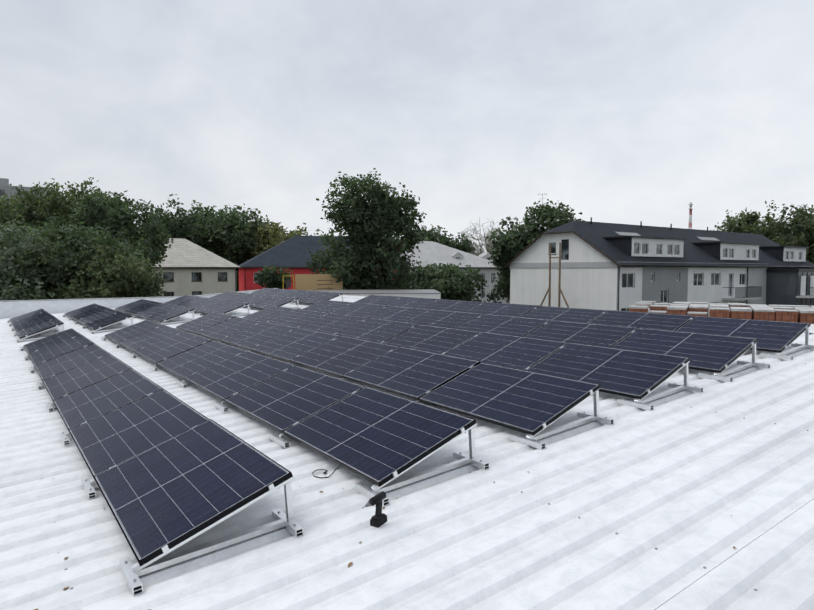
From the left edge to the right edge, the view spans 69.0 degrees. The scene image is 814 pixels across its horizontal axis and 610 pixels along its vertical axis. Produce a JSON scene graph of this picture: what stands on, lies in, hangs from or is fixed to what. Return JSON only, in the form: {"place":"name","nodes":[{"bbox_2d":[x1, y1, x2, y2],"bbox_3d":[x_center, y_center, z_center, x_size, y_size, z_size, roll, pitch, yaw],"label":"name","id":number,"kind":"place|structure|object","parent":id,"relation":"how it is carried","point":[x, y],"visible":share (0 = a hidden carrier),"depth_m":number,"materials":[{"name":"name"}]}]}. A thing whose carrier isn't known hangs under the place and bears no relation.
{"place":"outdoors","nodes":[
{"label":"outdoors","id":0,"kind":"place"},
{"bbox_2d":[0,0,813,258],"label":"sky","id":1,"kind":"structure","parent":0,"point":[631,112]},
{"bbox_2d":[402,241,506,302],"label":"house","id":2,"kind":"structure","parent":0,"point":[431,252],"depth_m":104.97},
{"bbox_2d":[504,217,813,315],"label":"apartment building","id":3,"kind":"structure","parent":0,"point":[613,266],"depth_m":55.73,"materials":[{"name":"paint"}]},
{"bbox_2d":[628,301,813,323],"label":"stacked pallets","id":4,"kind":"object","parent":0,"point":[796,313],"visible":0.6,"depth_m":29.23,"materials":[{"name":"orange ceramic"}]},
{"label":"ground","id":5,"kind":"structure","parent":0,"visible":0},
{"bbox_2d":[0,199,43,238],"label":"tree","id":6,"kind":"object","parent":5,"relation":"on","point":[9,217],"visible":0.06,"depth_m":51.33,"materials":[{"name":"green plant"}]},
{"bbox_2d":[0,190,47,228],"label":"tree","id":7,"kind":"object","parent":5,"relation":"on","point":[14,203],"depth_m":55.15,"materials":[{"name":"green plant"}]},
{"bbox_2d":[0,178,49,201],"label":"building","id":8,"kind":"structure","parent":5,"relation":"on","point":[5,186],"depth_m":176.12,"materials":[{"name":"concrete"}]},
{"bbox_2d":[0,214,87,300],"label":"tree","id":9,"kind":"object","parent":5,"relation":"on","point":[10,276],"visible":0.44,"depth_m":35.50,"materials":[{"name":"green plant"}]},
{"bbox_2d":[0,219,161,299],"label":"tree","id":10,"kind":"object","parent":5,"relation":"on","point":[62,237],"visible":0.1,"depth_m":39.23,"materials":[{"name":"green plant"}]},
{"bbox_2d":[2,238,167,298],"bbox_3d":[-20.793,1.255,39.664,10.202,11.453,9.354,-2,4,-35],"label":"tree","id":11,"kind":"object","parent":5,"relation":"on","point":[85,285],"visible":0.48,"depth_m":37.91,"materials":[{"name":"green plant"}]},
{"bbox_2d":[0,177,172,267],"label":"tree","id":12,"kind":"object","parent":5,"relation":"on","point":[57,202],"visible":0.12,"depth_m":52.42,"materials":[{"name":"green plant"}]},
{"bbox_2d":[41,191,173,287],"bbox_3d":[-26.490,-1.640,51.186,10.758,15.867,11.075,-1,3,-13],"label":"tree","id":13,"kind":"object","parent":5,"relation":"on","point":[125,226],"visible":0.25,"depth_m":49.90,"materials":[{"name":"green plant"}]},
{"bbox_2d":[137,194,203,246],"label":"tree","id":14,"kind":"object","parent":5,"relation":"on","point":[164,216],"visible":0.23,"depth_m":112.31,"materials":[{"name":"green plant"}]},
{"bbox_2d":[144,200,242,259],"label":"tree","id":15,"kind":"object","parent":5,"relation":"on","point":[207,209],"visible":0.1,"depth_m":121.35,"materials":[{"name":"green plant"}]},
{"bbox_2d":[150,238,240,296],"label":"house","id":16,"kind":"structure","parent":5,"relation":"on","point":[191,268],"depth_m":85.72,"materials":[{"name":"paint"}]},
{"bbox_2d":[178,203,283,290],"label":"tree","id":17,"kind":"object","parent":5,"relation":"on","point":[223,227],"visible":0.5,"depth_m":111.03,"materials":[{"name":"green plant"}]},
{"bbox_2d":[223,218,306,286],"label":"tree","id":18,"kind":"object","parent":5,"relation":"on","point":[279,237],"visible":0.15,"depth_m":111.50,"materials":[{"name":"green plant"}]},
{"bbox_2d":[252,264,294,288],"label":"bush","id":19,"kind":"object","parent":5,"relation":"on","point":[269,278],"depth_m":76.35,"materials":[{"name":"green plant"}]},
{"bbox_2d":[278,223,322,236],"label":"tree","id":20,"kind":"object","parent":5,"relation":"on","point":[304,230],"depth_m":121.66,"materials":[{"name":"green plant"}]},
{"bbox_2d":[283,274,342,289],"bbox_3d":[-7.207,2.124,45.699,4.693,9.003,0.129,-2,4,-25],"label":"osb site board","id":21,"kind":"object","parent":5,"relation":"on","point":[314,281],"visible":0.5,"depth_m":45.46,"materials":[{"name":"yellow wood"}]},
{"bbox_2d":[238,235,407,290],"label":"house","id":22,"kind":"structure","parent":5,"relation":"on","point":[293,253],"depth_m":94.87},
{"bbox_2d":[306,168,426,289],"bbox_3d":[-3.683,-2.398,50.091,9.784,17.510,9.878,-2,4,-35],"label":"tree","id":23,"kind":"object","parent":5,"relation":"on","point":[374,224],"visible":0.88,"depth_m":47.53,"materials":[{"name":"green plant"}]},
{"bbox_2d":[306,289,440,298],"bbox_3d":[-4.043,2.863,43.601,12.577,7.775,7.080,0,3,-1],"label":"white annexe box","id":24,"kind":"object","parent":5,"relation":"on","point":[426,293],"visible":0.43,"depth_m":40.71,"materials":[{"name":"grey metal"}]},
{"bbox_2d":[392,224,458,253],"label":"tree","id":25,"kind":"object","parent":5,"relation":"on","point":[430,235],"visible":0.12,"depth_m":122.72,"materials":[{"name":"green plant"}]},
{"bbox_2d":[392,261,486,301],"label":"bush","id":26,"kind":"object","parent":5,"relation":"on","point":[451,282],"visible":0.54,"depth_m":70.09,"materials":[{"name":"green plant"}]},
{"bbox_2d":[435,233,478,255],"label":"tree","id":27,"kind":"object","parent":5,"relation":"on","point":[464,245],"visible":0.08,"depth_m":127.00,"materials":[{"name":"green plant"}]},
{"bbox_2d":[460,218,504,255],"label":"bare tree","id":28,"kind":"object","parent":5,"relation":"on","point":[487,248],"visible":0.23,"depth_m":125.01,"materials":[{"name":"grey plant"}]},
{"bbox_2d":[483,228,535,302],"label":"tree","id":29,"kind":"object","parent":5,"relation":"on","point":[504,280],"visible":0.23,"depth_m":77.20,"materials":[{"name":"green plant"}]},
{"bbox_2d":[486,199,584,299],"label":"tree","id":30,"kind":"object","parent":5,"relation":"on","point":[548,217],"visible":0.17,"depth_m":77.58,"materials":[{"name":"green plant"}]},
{"bbox_2d":[540,243,568,307],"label":"timber h-frame poles","id":31,"kind":"object","parent":5,"relation":"on","point":[549,290],"visible":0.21,"depth_m":52.22,"materials":[{"name":"wood"}]},
{"bbox_2d":[688,202,692,228],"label":"telecom mast lattice","id":32,"kind":"object","parent":5,"relation":"on","point":[690,213],"visible":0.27,"depth_m":262.71,"materials":[{"name":"red paint"}]},
{"bbox_2d":[710,207,793,241],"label":"tree","id":33,"kind":"object","parent":5,"relation":"on","point":[733,225],"visible":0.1,"depth_m":118.72,"materials":[{"name":"green plant"}]},
{"bbox_2d":[735,200,813,259],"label":"tree","id":34,"kind":"object","parent":5,"relation":"on","point":[802,217],"visible":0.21,"depth_m":111.60,"materials":[{"name":"green plant"}]},
{"bbox_2d":[777,214,813,263],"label":"tree","id":35,"kind":"object","parent":5,"relation":"on","point":[807,237],"visible":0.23,"depth_m":109.89,"materials":[{"name":"green plant"}]},
{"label":"building walls","id":36,"kind":"object","parent":5,"relation":"on","visible":0},
{"bbox_2d":[0,288,813,609],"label":"metal roof","id":37,"kind":"structure","parent":36,"relation":"on","point":[688,484],"depth_m":4.10,"materials":[{"name":"white metal"}]},
{"bbox_2d":[312,466,339,477],"bbox_3d":[-0.701,1.392,4.988,0.163,0.081,0.241,-6,7,-59],"label":"cable","id":38,"kind":"object","parent":37,"relation":"on","point":[326,471],"visible":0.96,"depth_m":4.97,"materials":[{"name":"black rubber"}]},
{"bbox_2d":[362,491,386,527],"bbox_3d":[-0.224,1.399,3.998,0.066,0.202,0.234,1,7,35],"label":"cordless drill","id":39,"kind":"object","parent":37,"relation":"on","point":[378,519],"visible":1,"depth_m":4.02,"materials":[{"name":"black plastic"}]},
{"bbox_2d":[34,352,751,609],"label":"fallen leaves","id":40,"kind":"object","parent":37,"relation":"on","point":[350,563],"visible":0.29,"depth_m":3.54,"materials":[{"name":"brown plant"}]},
{"bbox_2d":[7,290,813,595],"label":"mounting frames","id":41,"kind":"structure","parent":37,"relation":"on","point":[131,572],"depth_m":5.05,"materials":[{"name":"silver metal"}]},
{"bbox_2d":[10,288,810,566],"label":"solar panels","id":42,"kind":"object","parent":41,"relation":"on","point":[171,479],"visible":1,"depth_m":7.57,"materials":[{"name":"glass"}]},
{"bbox_2d":[47,356,808,609],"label":"roof screws","id":43,"kind":"object","parent":37,"relation":"in","point":[656,548],"visible":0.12,"depth_m":4.02,"materials":[{"name":"grey metal"}]}
]}

